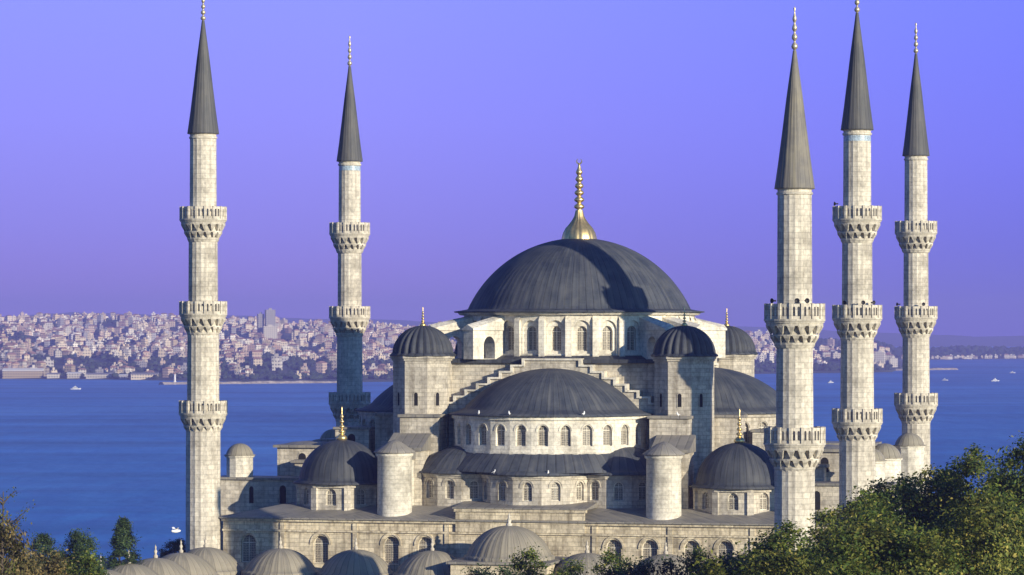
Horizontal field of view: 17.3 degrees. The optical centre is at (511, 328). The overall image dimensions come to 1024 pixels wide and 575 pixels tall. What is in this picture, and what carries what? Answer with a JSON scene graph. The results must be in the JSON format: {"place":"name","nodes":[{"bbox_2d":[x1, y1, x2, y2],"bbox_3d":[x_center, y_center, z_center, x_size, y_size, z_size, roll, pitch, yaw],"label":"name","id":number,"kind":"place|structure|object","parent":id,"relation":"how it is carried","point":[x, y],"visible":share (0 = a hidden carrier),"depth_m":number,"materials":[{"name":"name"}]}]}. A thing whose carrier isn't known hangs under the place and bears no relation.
{"place":"outdoors","nodes":[
{"label":"outdoors","id":0,"kind":"place"},
{"bbox_2d":[6,560,139,572],"bbox_3d":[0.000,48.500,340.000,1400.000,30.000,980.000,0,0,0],"label":"ground","id":1,"kind":"structure","parent":0,"point":[106,562],"depth_m":488.47,"materials":[{"name":"plant"}]},
{"bbox_2d":[0,487,34,574],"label":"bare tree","id":2,"kind":"object","parent":1,"relation":"on","point":[2,516],"visible":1,"depth_m":204.99,"materials":[{"name":"brown plant"}]},
{"bbox_2d":[0,511,40,574],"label":"autumn tree","id":3,"kind":"object","parent":1,"relation":"on","point":[9,532],"visible":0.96,"depth_m":205.22,"materials":[{"name":"brown plant"}]},
{"bbox_2d":[0,517,45,574],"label":"autumn tree","id":4,"kind":"object","parent":1,"relation":"on","point":[31,571],"visible":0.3,"depth_m":214.28,"materials":[{"name":"brown plant"}]},
{"bbox_2d":[27,531,64,566],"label":"tree","id":5,"kind":"object","parent":1,"relation":"on","point":[45,540],"visible":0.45,"depth_m":329.57,"materials":[{"name":"green plant"}]},
{"bbox_2d":[25,540,81,574],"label":"autumn tree","id":6,"kind":"object","parent":1,"relation":"on","point":[53,569],"visible":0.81,"depth_m":224.60,"materials":[{"name":"brown plant"}]},
{"bbox_2d":[54,528,111,574],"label":"tree","id":7,"kind":"object","parent":1,"relation":"on","point":[77,539],"visible":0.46,"depth_m":299.01,"materials":[{"name":"green plant"}]},
{"bbox_2d":[59,542,109,574],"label":"tree","id":8,"kind":"object","parent":1,"relation":"on","point":[85,561],"visible":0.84,"depth_m":234.81,"materials":[{"name":"green plant"}]},
{"bbox_2d":[106,516,143,569],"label":"cypress tree","id":9,"kind":"object","parent":1,"relation":"on","point":[121,542],"visible":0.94,"depth_m":329.46,"materials":[{"name":"green plant"}]},
{"bbox_2d":[158,538,185,557],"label":"tree","id":10,"kind":"object","parent":1,"relation":"on","point":[175,546],"visible":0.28,"depth_m":399.09,"materials":[{"name":"green plant"}]},
{"bbox_2d":[179,0,227,551],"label":"minaret","id":11,"kind":"object","parent":1,"relation":"on","point":[203,410],"visible":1,"depth_m":358.90,"materials":[{"name":"stone"}]},
{"bbox_2d":[329,36,370,426],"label":"minaret","id":12,"kind":"object","parent":1,"relation":"on","point":[349,234],"visible":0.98,"depth_m":416.36,"materials":[{"name":"stone"}]},
{"bbox_2d":[38,514,747,574],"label":"courtyard arcade","id":13,"kind":"object","parent":1,"relation":"on","point":[489,548],"visible":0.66,"depth_m":344.78,"materials":[{"name":"stone"}]},
{"bbox_2d":[462,563,534,574],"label":"tree","id":14,"kind":"object","parent":1,"relation":"on","point":[501,571],"visible":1,"depth_m":267.29,"materials":[{"name":"green plant"}]},
{"bbox_2d":[490,542,560,574],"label":"tree","id":15,"kind":"object","parent":1,"relation":"on","point":[521,565],"visible":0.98,"depth_m":269.57,"materials":[{"name":"green plant"}]},
{"bbox_2d":[548,553,587,574],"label":"tree","id":16,"kind":"object","parent":1,"relation":"on","point":[574,569],"visible":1,"depth_m":262.18,"materials":[{"name":"green plant"}]},
{"bbox_2d":[218,159,925,574],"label":"mosque","id":17,"kind":"structure","parent":1,"relation":"on","point":[626,351],"depth_m":361.13,"materials":[{"name":"stone"}]},
{"bbox_2d":[577,544,633,574],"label":"tree","id":18,"kind":"object","parent":1,"relation":"on","point":[609,556],"visible":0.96,"depth_m":261.96,"materials":[{"name":"green plant"}]},
{"bbox_2d":[618,555,688,574],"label":"tree","id":19,"kind":"object","parent":1,"relation":"on","point":[669,565],"visible":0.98,"depth_m":257.44,"materials":[{"name":"green plant"}]},
{"bbox_2d":[658,540,713,574],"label":"tree","id":20,"kind":"object","parent":1,"relation":"on","point":[694,554],"visible":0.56,"depth_m":254.62,"materials":[{"name":"green plant"}]},
{"bbox_2d":[697,550,739,574],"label":"tree","id":21,"kind":"object","parent":1,"relation":"on","point":[726,561],"visible":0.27,"depth_m":249.33,"materials":[{"name":"green plant"}]},
{"bbox_2d":[713,518,828,574],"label":"leafy tree","id":22,"kind":"object","parent":1,"relation":"on","point":[773,538],"visible":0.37,"depth_m":221.47,"materials":[{"name":"green plant"}]},
{"bbox_2d":[688,540,862,574],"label":"leafy tree","id":23,"kind":"object","parent":1,"relation":"on","point":[770,565],"visible":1,"depth_m":176.61,"materials":[{"name":"green plant"}]},
{"bbox_2d":[763,6,825,550],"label":"minaret","id":24,"kind":"object","parent":1,"relation":"on","point":[794,443],"visible":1,"depth_m":298.10,"materials":[{"name":"stone"}]},
{"bbox_2d":[729,523,896,574],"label":"leafy tree","id":25,"kind":"object","parent":1,"relation":"on","point":[848,562],"visible":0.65,"depth_m":179.70,"materials":[{"name":"green plant"}]},
{"bbox_2d":[727,503,912,574],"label":"leafy tree","id":26,"kind":"object","parent":1,"relation":"on","point":[826,519],"visible":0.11,"depth_m":229.73,"materials":[{"name":"green plant"}]},
{"bbox_2d":[831,0,882,526],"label":"minaret","id":27,"kind":"object","parent":1,"relation":"on","point":[857,420],"visible":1,"depth_m":343.57,"materials":[{"name":"stone"}]},
{"bbox_2d":[791,483,922,553],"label":"leafy tree","id":28,"kind":"object","parent":1,"relation":"on","point":[871,499],"visible":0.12,"depth_m":238.21,"materials":[{"name":"green plant"}]},
{"bbox_2d":[782,512,984,574],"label":"leafy tree","id":29,"kind":"object","parent":1,"relation":"on","point":[875,537],"visible":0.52,"depth_m":183.09,"materials":[{"name":"green plant"}]},
{"bbox_2d":[839,472,960,543],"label":"leafy tree","id":30,"kind":"object","parent":1,"relation":"on","point":[905,492],"visible":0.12,"depth_m":242.61,"materials":[{"name":"green plant"}]},
{"bbox_2d":[837,463,984,524],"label":"leafy tree","id":31,"kind":"object","parent":1,"relation":"on","point":[919,481],"visible":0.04,"depth_m":250.02,"materials":[{"name":"green plant"}]},
{"bbox_2d":[844,493,983,574],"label":"leafy tree","id":32,"kind":"object","parent":1,"relation":"on","point":[899,553],"visible":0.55,"depth_m":184.63,"materials":[{"name":"green plant"}]},
{"bbox_2d":[894,23,937,494],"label":"minaret","id":33,"kind":"object","parent":1,"relation":"on","point":[915,400],"visible":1,"depth_m":401.01,"materials":[{"name":"stone"}]},
{"bbox_2d":[898,443,1023,535],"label":"leafy tree","id":34,"kind":"object","parent":1,"relation":"on","point":[949,483],"visible":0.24,"depth_m":242.94,"materials":[{"name":"green plant"}]},
{"bbox_2d":[903,485,1023,574],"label":"leafy tree","id":35,"kind":"object","parent":1,"relation":"on","point":[996,541],"visible":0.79,"depth_m":188.75,"materials":[{"name":"green plant"}]},
{"bbox_2d":[932,473,1023,574],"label":"leafy tree","id":36,"kind":"object","parent":1,"relation":"on","point":[1012,514],"visible":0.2,"depth_m":194.15,"materials":[{"name":"green plant"}]},
{"bbox_2d":[958,431,1023,573],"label":"leafy tree","id":37,"kind":"object","parent":1,"relation":"on","point":[1015,473],"visible":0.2,"depth_m":234.75,"materials":[{"name":"green plant"}]},
{"bbox_2d":[170,527,180,532],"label":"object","id":38,"kind":"object","parent":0,"point":[176,530],"visible":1,"depth_m":349.87,"materials":[{"name":"white"}]},
{"bbox_2d":[0,321,902,381],"bbox_3d":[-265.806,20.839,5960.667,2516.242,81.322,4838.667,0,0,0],"label":"shore","id":39,"kind":"structure","parent":0,"point":[59,363],"depth_m":4100.56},
{"bbox_2d":[1,350,7,357],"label":"hillside house","id":40,"kind":"structure","parent":39,"relation":"on","point":[3,355],"depth_m":4213.89,"materials":[{"name":"paint"}]},
{"bbox_2d":[2,356,11,361],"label":"hillside house","id":41,"kind":"structure","parent":39,"relation":"on","point":[7,358],"depth_m":4094.49,"materials":[{"name":"paint"}]},
{"bbox_2d":[4,347,13,352],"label":"hillside house","id":42,"kind":"structure","parent":39,"relation":"on","point":[9,349],"depth_m":4230.94,"materials":[{"name":"paint"}]},
{"bbox_2d":[6,353,16,358],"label":"hillside house","id":43,"kind":"structure","parent":39,"relation":"on","point":[11,355],"depth_m":4115.90,"materials":[{"name":"ceramic"}]},
{"bbox_2d":[11,362,19,367],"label":"hillside house","id":44,"kind":"structure","parent":39,"relation":"on","point":[15,364],"depth_m":3976.90,"materials":[{"name":"ceramic"}]},
{"bbox_2d":[12,348,23,358],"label":"hillside house","id":45,"kind":"structure","parent":39,"relation":"on","point":[19,352],"depth_m":4197.39,"materials":[{"name":"ceramic"}]},
{"bbox_2d":[17,359,26,366],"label":"hillside house","id":46,"kind":"structure","parent":39,"relation":"on","point":[22,362],"depth_m":4032.14,"materials":[{"name":"paint"}]},
{"bbox_2d":[2,368,43,378],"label":"quay shed","id":47,"kind":"structure","parent":39,"relation":"on","point":[22,373],"depth_m":3853.00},
{"bbox_2d":[22,353,29,360],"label":"hillside house","id":48,"kind":"structure","parent":39,"relation":"on","point":[26,356],"depth_m":4159.59,"materials":[{"name":"ceramic"}]},
{"bbox_2d":[27,357,36,367],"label":"hillside house","id":49,"kind":"structure","parent":39,"relation":"on","point":[31,361],"depth_m":4061.21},
{"bbox_2d":[35,361,45,367],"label":"hillside house","id":50,"kind":"structure","parent":39,"relation":"on","point":[39,363],"depth_m":3980.34,"materials":[{"name":"paint"}]},
{"bbox_2d":[43,365,48,375],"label":"hillside house","id":51,"kind":"structure","parent":39,"relation":"on","point":[46,370],"depth_m":3882.78,"materials":[{"name":"paint"}]},
{"bbox_2d":[43,357,53,366],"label":"hillside house","id":52,"kind":"structure","parent":39,"relation":"on","point":[49,362],"depth_m":4033.16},
{"bbox_2d":[47,373,60,377],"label":"quay shed","id":53,"kind":"structure","parent":39,"relation":"on","point":[53,375],"depth_m":3843.75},
{"bbox_2d":[54,349,60,356],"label":"hillside house","id":54,"kind":"structure","parent":39,"relation":"on","point":[57,352],"depth_m":4255.01,"materials":[{"name":"paint"}]},
{"bbox_2d":[64,358,72,364],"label":"hillside house","id":55,"kind":"structure","parent":39,"relation":"on","point":[68,360],"depth_m":4082.73,"materials":[{"name":"paint"}]},
{"bbox_2d":[65,364,74,372],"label":"hillside house","id":56,"kind":"structure","parent":39,"relation":"on","point":[70,367],"depth_m":3951.42,"materials":[{"name":"paint"}]},
{"bbox_2d":[66,372,81,377],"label":"quay shed","id":57,"kind":"structure","parent":39,"relation":"on","point":[73,374],"depth_m":3837.50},
{"bbox_2d":[78,368,86,376],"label":"hillside house","id":58,"kind":"structure","parent":39,"relation":"on","point":[83,370],"depth_m":3871.33,"materials":[{"name":"paint"}]},
{"bbox_2d":[83,348,90,357],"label":"hillside house","id":59,"kind":"structure","parent":39,"relation":"on","point":[87,352],"depth_m":4247.01,"materials":[{"name":"paint"}]},
{"bbox_2d":[86,373,111,378],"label":"quay shed","id":60,"kind":"structure","parent":39,"relation":"on","point":[96,375],"depth_m":3828.00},
{"bbox_2d":[95,367,103,372],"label":"hillside house","id":61,"kind":"structure","parent":39,"relation":"on","point":[100,370],"depth_m":3899.03,"materials":[{"name":"paint"}]},
{"bbox_2d":[96,352,102,357],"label":"hillside house","id":62,"kind":"structure","parent":39,"relation":"on","point":[98,354],"depth_m":4254.39,"materials":[{"name":"ceramic"}]},
{"bbox_2d":[108,366,117,372],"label":"hillside house","id":63,"kind":"structure","parent":39,"relation":"on","point":[110,368],"depth_m":3893.07,"materials":[{"name":"paint"}]},
{"bbox_2d":[113,350,119,356],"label":"hillside house","id":64,"kind":"structure","parent":39,"relation":"on","point":[115,353],"depth_m":4186.09,"materials":[{"name":"paint"}]},
{"bbox_2d":[119,353,127,361],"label":"hillside house","id":65,"kind":"structure","parent":39,"relation":"on","point":[123,357],"depth_m":4106.96,"materials":[{"name":"paint"}]},
{"bbox_2d":[119,374,127,378],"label":"quay shed","id":66,"kind":"structure","parent":39,"relation":"on","point":[123,376],"depth_m":3800.00,"materials":[{"name":"white"}]},
{"bbox_2d":[119,365,129,373],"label":"hillside house","id":67,"kind":"structure","parent":39,"relation":"on","point":[125,368],"depth_m":3880.21,"materials":[{"name":"ceramic"}]},
{"bbox_2d":[133,359,141,364],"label":"hillside house","id":68,"kind":"structure","parent":39,"relation":"on","point":[138,361],"depth_m":4044.10,"materials":[{"name":"ceramic"}]},
{"bbox_2d":[140,360,146,368],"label":"hillside house","id":69,"kind":"structure","parent":39,"relation":"on","point":[143,364],"depth_m":3979.50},
{"bbox_2d":[139,355,147,362],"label":"hillside house","id":70,"kind":"structure","parent":39,"relation":"on","point":[143,357],"depth_m":4050.71,"materials":[{"name":"ceramic"}]},
{"bbox_2d":[131,373,158,379],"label":"quay shed","id":71,"kind":"structure","parent":39,"relation":"on","point":[137,376],"depth_m":3774.00,"materials":[{"name":"white"}]},
{"bbox_2d":[141,350,149,361],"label":"hillside house","id":72,"kind":"structure","parent":39,"relation":"on","point":[145,352],"depth_m":4104.08,"materials":[{"name":"ceramic"}]},
{"bbox_2d":[154,348,164,357],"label":"hillside house","id":73,"kind":"structure","parent":39,"relation":"on","point":[159,352],"depth_m":4165.70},
{"bbox_2d":[158,358,164,364],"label":"hillside house","id":74,"kind":"structure","parent":39,"relation":"on","point":[161,361],"depth_m":4019.28,"materials":[{"name":"paint"}]},
{"bbox_2d":[162,367,173,376],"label":"hillside house","id":75,"kind":"structure","parent":39,"relation":"on","point":[166,371],"depth_m":3797.93,"materials":[{"name":"ceramic"}]},
{"bbox_2d":[180,363,186,371],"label":"hillside house","id":76,"kind":"structure","parent":39,"relation":"on","point":[183,367],"depth_m":3851.95,"materials":[{"name":"paint"}]},
{"bbox_2d":[224,356,233,361],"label":"hillside house","id":77,"kind":"structure","parent":39,"relation":"on","point":[227,358],"depth_m":4101.10,"materials":[{"name":"ceramic"}]},
{"bbox_2d":[232,353,241,359],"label":"hillside house","id":78,"kind":"structure","parent":39,"relation":"on","point":[236,355],"depth_m":4106.17,"materials":[{"name":"paint"}]},
{"bbox_2d":[233,351,244,356],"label":"hillside house","id":79,"kind":"structure","parent":39,"relation":"on","point":[241,353],"depth_m":4141.07,"materials":[{"name":"ceramic"}]},
{"bbox_2d":[235,364,242,371],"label":"hillside house","id":80,"kind":"structure","parent":39,"relation":"on","point":[238,367],"depth_m":3828.84,"materials":[{"name":"paint"}]},
{"bbox_2d":[237,357,244,363],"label":"hillside house","id":81,"kind":"structure","parent":39,"relation":"on","point":[240,360],"depth_m":3965.24,"materials":[{"name":"ceramic"}]},
{"bbox_2d":[242,348,248,355],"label":"hillside house","id":82,"kind":"structure","parent":39,"relation":"on","point":[246,352],"depth_m":4181.44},
{"bbox_2d":[242,368,252,372],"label":"hillside house","id":83,"kind":"structure","parent":39,"relation":"on","point":[246,370],"depth_m":3716.72,"materials":[{"name":"ceramic"}]},
{"bbox_2d":[249,350,261,360],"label":"hillside house","id":84,"kind":"structure","parent":39,"relation":"on","point":[255,353],"depth_m":3996.04,"materials":[{"name":"paint"}]},
{"bbox_2d":[251,357,262,365],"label":"hillside house","id":85,"kind":"structure","parent":39,"relation":"on","point":[256,361],"depth_m":3914.74,"materials":[{"name":"ceramic"}]},
{"bbox_2d":[257,308,276,338],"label":"tower block","id":86,"kind":"structure","parent":39,"relation":"on","point":[268,330],"depth_m":4899.30,"materials":[{"name":"concrete"}]},
{"bbox_2d":[263,346,270,354],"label":"hillside house","id":87,"kind":"structure","parent":39,"relation":"on","point":[266,349],"depth_m":4160.31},
{"bbox_2d":[272,358,281,370],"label":"hillside house","id":88,"kind":"structure","parent":39,"relation":"on","point":[276,363],"depth_m":3855.82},
{"bbox_2d":[272,354,281,360],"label":"hillside house","id":89,"kind":"structure","parent":39,"relation":"on","point":[276,356],"depth_m":3956.35,"materials":[{"name":"paint"}]},
{"bbox_2d":[279,354,288,361],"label":"hillside house","id":90,"kind":"structure","parent":39,"relation":"on","point":[285,357],"depth_m":3998.86,"materials":[{"name":"paint"}]},
{"bbox_2d":[301,363,309,372],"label":"hillside house","id":91,"kind":"structure","parent":39,"relation":"on","point":[305,365],"depth_m":3833.83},
{"bbox_2d":[316,361,326,372],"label":"hillside house","id":92,"kind":"structure","parent":39,"relation":"on","point":[321,366],"depth_m":3820.68,"materials":[{"name":"ceramic"}]},
{"bbox_2d":[327,351,336,358],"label":"hillside house","id":93,"kind":"structure","parent":39,"relation":"on","point":[331,352],"depth_m":4058.92,"materials":[{"name":"ceramic"}]},
{"bbox_2d":[329,354,335,360],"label":"hillside house","id":94,"kind":"structure","parent":39,"relation":"on","point":[332,357],"depth_m":4026.01,"materials":[{"name":"ceramic"}]},
{"bbox_2d":[332,359,336,370],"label":"hillside house","id":95,"kind":"structure","parent":39,"relation":"on","point":[334,364],"depth_m":3854.04,"materials":[{"name":"paint"}]},
{"bbox_2d":[373,368,384,378],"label":"hillside house","id":96,"kind":"structure","parent":39,"relation":"on","point":[379,372],"depth_m":3688.54,"materials":[{"name":"ceramic"}]},
{"bbox_2d":[376,353,384,361],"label":"hillside house","id":97,"kind":"structure","parent":39,"relation":"on","point":[379,356],"depth_m":4102.31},
{"bbox_2d":[377,364,386,368],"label":"hillside house","id":98,"kind":"structure","parent":39,"relation":"on","point":[382,366],"depth_m":3875.11,"materials":[{"name":"ceramic"}]},
{"bbox_2d":[382,351,391,359],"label":"hillside house","id":99,"kind":"structure","parent":39,"relation":"on","point":[386,353],"depth_m":4189.12,"materials":[{"name":"paint"}]},
{"bbox_2d":[385,363,392,369],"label":"hillside house","id":100,"kind":"structure","parent":39,"relation":"on","point":[388,367],"depth_m":3875.28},
{"bbox_2d":[0,311,893,367],"bbox_3d":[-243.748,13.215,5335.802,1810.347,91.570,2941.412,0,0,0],"label":"distant town","id":101,"kind":"object","parent":39,"relation":"on","point":[148,329],"visible":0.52,"depth_m":4986.95,"materials":[{"name":"concrete"}]},
{"bbox_2d":[0,317,1023,379],"bbox_3d":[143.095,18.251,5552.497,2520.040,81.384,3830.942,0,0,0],"label":"distant woods","id":102,"kind":"object","parent":39,"relation":"on","point":[297,362],"visible":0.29,"depth_m":4151.25,"materials":[{"name":"green plant"}]},
{"bbox_2d":[821,350,830,357],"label":"headland house","id":103,"kind":"structure","parent":39,"relation":"on","point":[824,352],"depth_m":4896.12,"materials":[{"name":"ceramic"}]},
{"bbox_2d":[831,351,840,358],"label":"headland house","id":104,"kind":"structure","parent":39,"relation":"on","point":[835,354],"depth_m":4896.06,"materials":[{"name":"paint"}]},
{"bbox_2d":[875,350,884,363],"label":"headland house","id":105,"kind":"structure","parent":39,"relation":"on","point":[879,355],"depth_m":4695.92,"materials":[{"name":"paint"}]},
{"bbox_2d":[885,353,890,363],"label":"headland house","id":106,"kind":"structure","parent":39,"relation":"on","point":[887,356],"depth_m":4715.55,"materials":[{"name":"ceramic"}]},
{"bbox_2d":[889,356,897,366],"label":"headland house","id":107,"kind":"structure","parent":39,"relation":"on","point":[893,360],"depth_m":4695.61,"materials":[{"name":"paint"}]},
{"bbox_2d":[0,346,1023,559],"bbox_3d":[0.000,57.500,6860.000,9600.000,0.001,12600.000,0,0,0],"label":"sea","id":108,"kind":"structure","parent":0,"point":[98,457],"depth_m":1884.83,"materials":[{"name":"liquid"}]},
{"bbox_2d":[159,380,336,384],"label":"breakwater","id":109,"kind":"object","parent":108,"relation":"in","point":[238,382],"visible":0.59,"depth_m":3520.59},
{"bbox_2d":[896,368,957,370],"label":"breakwater","id":110,"kind":"object","parent":108,"relation":"in","point":[935,369],"visible":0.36,"depth_m":4685.96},
{"bbox_2d":[0,0,1023,336],"label":"sky","id":111,"kind":"structure","parent":0,"point":[475,118],"materials":[{"name":"blue"}]},
{"bbox_2d":[2,312,1023,346],"bbox_3d":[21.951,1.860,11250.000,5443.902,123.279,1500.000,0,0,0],"label":"hills","id":112,"kind":"structure","parent":0,"point":[895,339],"depth_m":11568.19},
{"bbox_2d":[929,350,1023,359],"bbox_3d":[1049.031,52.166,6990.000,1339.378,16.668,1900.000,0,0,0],"label":"coast","id":113,"kind":"structure","parent":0,"point":[973,358],"depth_m":6347.91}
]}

